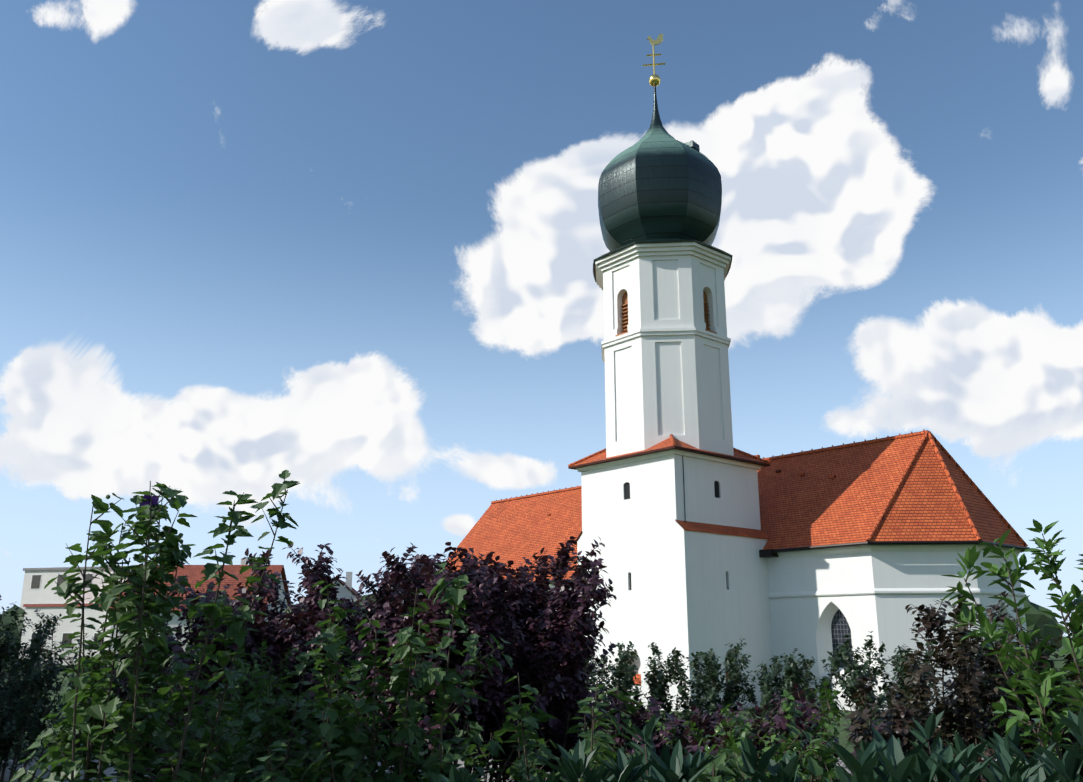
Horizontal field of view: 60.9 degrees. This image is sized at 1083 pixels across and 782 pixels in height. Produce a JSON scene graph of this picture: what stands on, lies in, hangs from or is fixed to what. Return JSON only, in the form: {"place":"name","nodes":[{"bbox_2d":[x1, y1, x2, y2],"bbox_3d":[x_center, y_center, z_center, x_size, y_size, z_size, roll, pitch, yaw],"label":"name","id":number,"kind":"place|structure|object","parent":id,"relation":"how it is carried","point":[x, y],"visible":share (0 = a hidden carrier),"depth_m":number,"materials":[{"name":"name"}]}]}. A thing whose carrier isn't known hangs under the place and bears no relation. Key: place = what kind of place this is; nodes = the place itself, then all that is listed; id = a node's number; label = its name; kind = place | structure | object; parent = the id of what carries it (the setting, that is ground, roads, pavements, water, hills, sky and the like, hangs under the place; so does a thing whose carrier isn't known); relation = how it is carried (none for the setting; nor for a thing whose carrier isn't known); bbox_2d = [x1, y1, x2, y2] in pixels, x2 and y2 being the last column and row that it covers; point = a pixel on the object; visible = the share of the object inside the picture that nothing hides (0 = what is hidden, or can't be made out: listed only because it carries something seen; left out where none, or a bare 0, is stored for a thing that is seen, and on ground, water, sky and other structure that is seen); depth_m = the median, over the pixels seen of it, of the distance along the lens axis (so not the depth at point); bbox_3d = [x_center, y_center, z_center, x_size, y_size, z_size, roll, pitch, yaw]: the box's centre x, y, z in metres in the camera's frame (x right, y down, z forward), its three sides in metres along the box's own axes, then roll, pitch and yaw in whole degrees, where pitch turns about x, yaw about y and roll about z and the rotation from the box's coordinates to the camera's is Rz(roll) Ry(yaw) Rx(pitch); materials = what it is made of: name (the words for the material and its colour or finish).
{"place":"outdoors","nodes":[
{"label":"outdoors","id":0,"kind":"place"},
{"bbox_2d":[0,757,26,781],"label":"leafy plant","id":1,"kind":"object","parent":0,"point":[21,776],"visible":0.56,"depth_m":4.78,"materials":[{"name":"green plant"}]},
{"bbox_2d":[0,757,996,781],"bbox_3d":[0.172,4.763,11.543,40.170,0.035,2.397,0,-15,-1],"label":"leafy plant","id":2,"kind":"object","parent":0,"point":[108,771],"depth_m":11.37,"materials":[{"name":"green plant"}]},
{"bbox_2d":[0,595,28,680],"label":"dark green shrub","id":3,"kind":"object","parent":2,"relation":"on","point":[12,613],"visible":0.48,"depth_m":12.96,"materials":[{"name":"green plant"}]},
{"bbox_2d":[0,645,1082,758],"bbox_3d":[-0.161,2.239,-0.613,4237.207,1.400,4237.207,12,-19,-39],"label":"lawn","id":4,"kind":"structure","parent":0,"point":[1058,662],"depth_m":34.41,"materials":[{"name":"green plant"}]},
{"bbox_2d":[0,642,68,738],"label":"shrub","id":5,"kind":"object","parent":4,"relation":"on","point":[46,656],"visible":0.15,"depth_m":23.36,"materials":[{"name":"green plant"}]},
{"bbox_2d":[0,606,120,781],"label":"dark green shrub","id":6,"kind":"object","parent":4,"relation":"on","point":[11,726],"visible":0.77,"depth_m":10.62,"materials":[{"name":"green plant"}]},
{"bbox_2d":[19,603,110,664],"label":"white house wing","id":7,"kind":"structure","parent":4,"relation":"on","point":[65,628],"depth_m":83.11,"materials":[{"name":"white paint"}]},
{"bbox_2d":[20,566,130,609],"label":"white house","id":8,"kind":"structure","parent":4,"relation":"on","point":[35,582],"depth_m":90.66,"materials":[{"name":"paint"}]},
{"bbox_2d":[67,638,181,739],"bbox_3d":[-11.094,7.956,24.512,2.688,2.756,2.070,-8,-17,27],"label":"shrub","id":9,"kind":"object","parent":4,"relation":"on","point":[122,691],"visible":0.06,"depth_m":24.09,"materials":[{"name":"green plant"}]},
{"bbox_2d":[56,707,222,781],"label":"hedge shrub","id":10,"kind":"object","parent":4,"relation":"on","point":[168,778],"visible":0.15,"depth_m":5.27,"materials":[{"name":"green plant"}]},
{"bbox_2d":[10,470,299,781],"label":"hibiscus shrub","id":11,"kind":"object","parent":4,"relation":"on","point":[125,756],"visible":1,"depth_m":4.45,"materials":[{"name":"green plant"}]},
{"bbox_2d":[155,652,201,719],"bbox_3d":[-9.113,7.992,24.530,2.254,2.725,3.239,12,-19,-39],"label":"shrub","id":12,"kind":"object","parent":4,"relation":"on","point":[171,672],"visible":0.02,"depth_m":23.79,"materials":[{"name":"green plant"}]},
{"bbox_2d":[108,558,290,661],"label":"red house","id":13,"kind":"structure","parent":4,"relation":"on","point":[194,573],"depth_m":83.76,"materials":[{"name":"tile"}]},
{"bbox_2d":[101,574,417,781],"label":"purple shrub","id":14,"kind":"object","parent":4,"relation":"on","point":[275,648],"visible":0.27,"depth_m":8.55,"materials":[{"name":"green plant"}]},
{"bbox_2d":[149,655,385,781],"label":"hedge shrub","id":15,"kind":"object","parent":4,"relation":"on","point":[170,740],"visible":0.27,"depth_m":5.33,"materials":[{"name":"green plant"}]},
{"bbox_2d":[188,651,386,781],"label":"hibiscus shrub","id":16,"kind":"object","parent":4,"relation":"on","point":[269,722],"visible":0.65,"depth_m":5.08,"materials":[{"name":"green plant"}]},
{"bbox_2d":[193,637,395,781],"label":"light green shrub","id":17,"kind":"object","parent":4,"relation":"on","point":[241,688],"visible":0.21,"depth_m":8.01,"materials":[{"name":"green plant"}]},
{"bbox_2d":[234,699,422,781],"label":"hedge shrub","id":18,"kind":"object","parent":4,"relation":"on","point":[350,766],"visible":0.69,"depth_m":4.76,"materials":[{"name":"green plant"}]},
{"bbox_2d":[299,572,361,613],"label":"house","id":19,"kind":"structure","parent":4,"relation":"on","point":[347,591],"depth_m":92.76,"materials":[{"name":"paint"}]},
{"bbox_2d":[295,562,512,781],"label":"hibiscus shrub","id":20,"kind":"object","parent":4,"relation":"on","point":[447,692],"visible":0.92,"depth_m":4.92,"materials":[{"name":"green plant"}]},
{"bbox_2d":[242,542,616,781],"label":"shrub","id":21,"kind":"object","parent":4,"relation":"on","point":[488,613],"visible":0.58,"depth_m":8.37,"materials":[{"name":"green plant"}]},
{"bbox_2d":[369,722,505,781],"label":"hedge shrub","id":22,"kind":"object","parent":4,"relation":"on","point":[492,747],"visible":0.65,"depth_m":5.29,"materials":[{"name":"green plant"}]},
{"bbox_2d":[415,536,616,781],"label":"purple shrub","id":23,"kind":"object","parent":4,"relation":"on","point":[558,735],"visible":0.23,"depth_m":8.90,"materials":[{"name":"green plant"}]},
{"bbox_2d":[0,590,1062,668],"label":"distant trees","id":24,"kind":"object","parent":4,"relation":"on","point":[1036,618],"visible":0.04,"depth_m":113.62,"materials":[{"name":"green plant"}]},
{"bbox_2d":[499,692,613,781],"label":"hedge shrub","id":25,"kind":"object","parent":4,"relation":"on","point":[515,771],"visible":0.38,"depth_m":5.51,"materials":[{"name":"green plant"}]},
{"bbox_2d":[504,672,645,781],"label":"hibiscus shrub","id":26,"kind":"object","parent":4,"relation":"on","point":[515,710],"visible":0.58,"depth_m":4.69,"materials":[{"name":"green plant"}]},
{"bbox_2d":[441,748,760,781],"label":"leafy plant","id":27,"kind":"object","parent":4,"relation":"on","point":[623,761],"visible":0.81,"depth_m":3.31,"materials":[{"name":"green plant"}]},
{"bbox_2d":[580,641,684,737],"bbox_3d":[1.988,7.797,23.764,2.751,2.628,3.101,-7,-16,25],"label":"shrub","id":28,"kind":"object","parent":4,"relation":"on","point":[623,678],"visible":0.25,"depth_m":23.36,"materials":[{"name":"green plant"}]},
{"bbox_2d":[540,713,781,781],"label":"leafy plant","id":29,"kind":"object","parent":4,"relation":"on","point":[676,766],"visible":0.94,"depth_m":3.17,"materials":[{"name":"green plant"}]},
{"bbox_2d":[594,759,736,781],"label":"leafy plant","id":30,"kind":"object","parent":4,"relation":"on","point":[701,778],"visible":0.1,"depth_m":4.73,"materials":[{"name":"green plant"}]},
{"bbox_2d":[588,690,774,781],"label":"purple shrub","id":31,"kind":"object","parent":4,"relation":"on","point":[639,718],"visible":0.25,"depth_m":7.83,"materials":[{"name":"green plant"}]},
{"bbox_2d":[625,639,750,742],"bbox_3d":[4.024,7.959,24.447,3.274,2.770,2.517,-13,-20,40],"label":"shrub","id":32,"kind":"object","parent":4,"relation":"on","point":[730,691],"visible":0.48,"depth_m":23.94,"materials":[{"name":"green plant"}]},
{"bbox_2d":[633,741,747,781],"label":"hedge shrub","id":33,"kind":"object","parent":4,"relation":"on","point":[735,755],"visible":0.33,"depth_m":5.27,"materials":[{"name":"green plant"}]},
{"bbox_2d":[644,681,853,781],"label":"light green shrub","id":34,"kind":"object","parent":4,"relation":"on","point":[743,728],"visible":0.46,"depth_m":7.43,"materials":[{"name":"green plant"}]},
{"bbox_2d":[702,746,822,781],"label":"hibiscus shrub","id":35,"kind":"object","parent":4,"relation":"on","point":[719,766],"visible":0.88,"depth_m":4.35,"materials":[{"name":"green plant"}]},
{"bbox_2d":[696,724,841,781],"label":"hedge shrub","id":36,"kind":"object","parent":4,"relation":"on","point":[829,772],"visible":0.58,"depth_m":5.61,"materials":[{"name":"green plant"}]},
{"bbox_2d":[724,645,851,741],"bbox_3d":[6.352,7.733,23.416,2.334,2.492,3.206,36,-39,-66],"label":"shrub","id":37,"kind":"object","parent":4,"relation":"on","point":[792,675],"visible":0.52,"depth_m":23.07,"materials":[{"name":"green plant"}]},
{"bbox_2d":[693,683,886,781],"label":"purple shrub","id":38,"kind":"object","parent":4,"relation":"on","point":[782,721],"visible":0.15,"depth_m":8.37,"materials":[{"name":"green plant"}]},
{"bbox_2d":[824,763,850,781],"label":"laurel shrub","id":39,"kind":"object","parent":4,"relation":"on","point":[842,775],"visible":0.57,"depth_m":3.41,"materials":[{"name":"green plant"}]},
{"bbox_2d":[831,631,940,744],"bbox_3d":[8.026,7.090,21.955,3.380,2.660,3.093,6,-16,-20],"label":"shrub","id":40,"kind":"object","parent":4,"relation":"on","point":[854,670],"visible":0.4,"depth_m":21.89,"materials":[{"name":"green plant"}]},
{"bbox_2d":[767,552,1028,712],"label":"choir walls","id":41,"kind":"structure","parent":4,"relation":"on","point":[802,625],"depth_m":39.07,"materials":[{"name":"white paint"}]},
{"bbox_2d":[831,609,852,667],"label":"arched window","id":42,"kind":"structure","parent":41,"relation":"in","point":[840,629],"depth_m":40.12,"materials":[{"name":"grey glass"}]},
{"bbox_2d":[767,545,1021,559],"bbox_3d":[15.755,8.151,44.613,10.640,0.330,12.824,12,-19,-39],"label":"choir eave cove","id":43,"kind":"object","parent":41,"relation":"on","point":[882,548],"visible":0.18,"depth_m":39.03,"materials":[{"name":"white paint"}]},
{"bbox_2d":[768,588,1024,597],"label":"cornice","id":44,"kind":"structure","parent":41,"relation":"attached to","point":[870,591],"depth_m":38.92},
{"bbox_2d":[741,726,1070,781],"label":"leafy plant","id":45,"kind":"object","parent":4,"relation":"on","point":[785,769],"visible":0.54,"depth_m":3.11,"materials":[{"name":"green plant"}]},
{"bbox_2d":[844,668,974,781],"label":"red shrub","id":46,"kind":"object","parent":4,"relation":"on","point":[903,733],"visible":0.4,"depth_m":6.42,"materials":[{"name":"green plant"}]},
{"bbox_2d":[832,734,994,781],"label":"leafy plant","id":47,"kind":"object","parent":4,"relation":"on","point":[880,761],"visible":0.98,"depth_m":2.71,"materials":[{"name":"green plant"}]},
{"bbox_2d":[881,604,1030,781],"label":"red shrub","id":48,"kind":"object","parent":4,"relation":"on","point":[919,690],"visible":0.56,"depth_m":6.47,"materials":[{"name":"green plant"}]},
{"bbox_2d":[922,639,1042,744],"bbox_3d":[10.617,6.950,21.302,3.568,2.428,2.367,12,-19,-39],"label":"shrub","id":49,"kind":"object","parent":4,"relation":"on","point":[982,710],"visible":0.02,"depth_m":20.99,"materials":[{"name":"green plant"}]},
{"bbox_2d":[908,711,1058,781],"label":"leafy plant","id":50,"kind":"object","parent":4,"relation":"on","point":[1006,749],"visible":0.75,"depth_m":3.33,"materials":[{"name":"green plant"}]},
{"bbox_2d":[912,591,1082,778],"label":"red shrub","id":51,"kind":"object","parent":4,"relation":"on","point":[981,661],"visible":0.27,"depth_m":6.94,"materials":[{"name":"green plant"}]},
{"bbox_2d":[940,528,1082,781],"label":"green shrub","id":52,"kind":"object","parent":4,"relation":"on","point":[1044,678],"visible":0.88,"depth_m":4.41,"materials":[{"name":"green plant"}]},
{"bbox_2d":[1023,519,1082,733],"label":"green shrub","id":53,"kind":"object","parent":4,"relation":"on","point":[1048,571],"visible":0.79,"depth_m":5.11,"materials":[{"name":"green plant"}]},
{"bbox_2d":[1030,706,1082,781],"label":"laurel shrub","id":54,"kind":"object","parent":4,"relation":"on","point":[1068,766],"visible":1,"depth_m":2.94,"materials":[{"name":"green plant"}]},
{"bbox_2d":[1033,614,1082,776],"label":"red shrub","id":55,"kind":"object","parent":4,"relation":"on","point":[1074,677],"visible":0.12,"depth_m":6.94,"materials":[{"name":"green plant"}]},
{"bbox_2d":[1033,646,1082,740],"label":"shrub","id":56,"kind":"object","parent":4,"relation":"on","point":[1065,704],"depth_m":21.77,"materials":[{"name":"green plant"}]},
{"bbox_2d":[0,0,1082,636],"label":"sky","id":57,"kind":"structure","parent":0,"point":[349,248],"materials":[{"name":"blue"}]},
{"bbox_2d":[575,656,599,690],"bbox_3d":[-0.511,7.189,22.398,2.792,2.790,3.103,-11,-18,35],"label":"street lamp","id":58,"kind":"object","parent":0,"point":[592,660],"visible":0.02,"depth_m":22.86,"materials":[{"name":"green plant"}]},
{"bbox_2d":[577,454,774,711],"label":"tower base","id":59,"kind":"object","parent":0,"point":[682,598],"depth_m":41.08,"materials":[{"name":"white paint"}]},
{"bbox_2d":[603,255,733,457],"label":"octagonal tower","id":60,"kind":"structure","parent":59,"relation":"on","point":[659,388],"depth_m":43.67,"materials":[{"name":"white paint"}]},
{"bbox_2d":[593,85,732,281],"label":"onion dome","id":61,"kind":"structure","parent":60,"relation":"on","point":[658,183],"depth_m":45.82,"materials":[{"name":"green metal"}]},
{"bbox_2d":[643,33,664,86],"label":"weather vane","id":62,"kind":"object","parent":61,"relation":"on","point":[654,79],"visible":0.96,"depth_m":50.56,"materials":[{"name":"gold metal"}]},
{"bbox_2d":[685,140,699,151],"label":"roof hatch","id":63,"kind":"object","parent":61,"relation":"attached to","point":[693,144],"visible":0.43,"depth_m":47.52,"materials":[{"name":"metal"}]},
{"bbox_2d":[595,242,730,362],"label":"tower mouldings","id":64,"kind":"object","parent":60,"relation":"attached to","point":[694,249],"visible":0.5,"depth_m":44.39,"materials":[{"name":"white paint"}]},
{"bbox_2d":[615,290,716,336],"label":"louvered windows","id":65,"kind":"structure","parent":60,"relation":"in","point":[624,305],"depth_m":45.05,"materials":[{"name":"brown wood"}]},
{"bbox_2d":[568,438,769,469],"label":"tower skirt roof","id":66,"kind":"structure","parent":59,"relation":"on","point":[664,445],"depth_m":42.43,"materials":[{"name":"tile"}]},
{"bbox_2d":[568,434,770,466],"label":"ridge tiles","id":67,"kind":"object","parent":66,"relation":"on","point":[673,444],"visible":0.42,"depth_m":44.65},
{"bbox_2d":[575,449,763,471],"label":"tower cornice","id":68,"kind":"structure","parent":59,"relation":"attached to","point":[671,452],"depth_m":42.47,"materials":[{"name":"white paint"}]},
{"bbox_2d":[576,519,769,541],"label":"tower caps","id":69,"kind":"object","parent":59,"relation":"attached to","point":[716,529],"visible":0.54,"depth_m":41.42,"materials":[{"name":"tile"}]},
{"bbox_2d":[682,456,685,521],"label":"tower lightning wire","id":70,"kind":"object","parent":59,"relation":"attached to","point":[684,489],"visible":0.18,"depth_m":40.56,"materials":[{"name":"grey metal"}]},
{"bbox_2d":[632,673,739,684],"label":"tower niche sills","id":71,"kind":"structure","parent":59,"relation":"attached to","point":[638,676],"depth_m":40.28,"materials":[{"name":"white paint"}]},
{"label":"nave","id":72,"kind":"object","parent":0,"visible":0},
{"bbox_2d":[447,435,1024,581],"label":"church roofs","id":73,"kind":"structure","parent":72,"relation":"on","point":[815,505],"depth_m":43.32,"materials":[{"name":"tile"}]},
{"bbox_2d":[547,470,835,515],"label":"roof vents","id":74,"kind":"object","parent":73,"relation":"on","point":[802,474],"visible":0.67,"depth_m":46.47,"materials":[{"name":"tile"}]},
{"bbox_2d":[491,429,1027,546],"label":"ridge tiles","id":75,"kind":"object","parent":73,"relation":"on","point":[930,436],"visible":0.58,"depth_m":42.39,"materials":[{"name":"tile"}]},
{"bbox_2d":[531,540,1029,582],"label":"church gutters","id":76,"kind":"object","parent":73,"relation":"attached to","point":[767,553],"visible":0.44,"depth_m":39.21,"materials":[{"name":"metal"}]}
]}

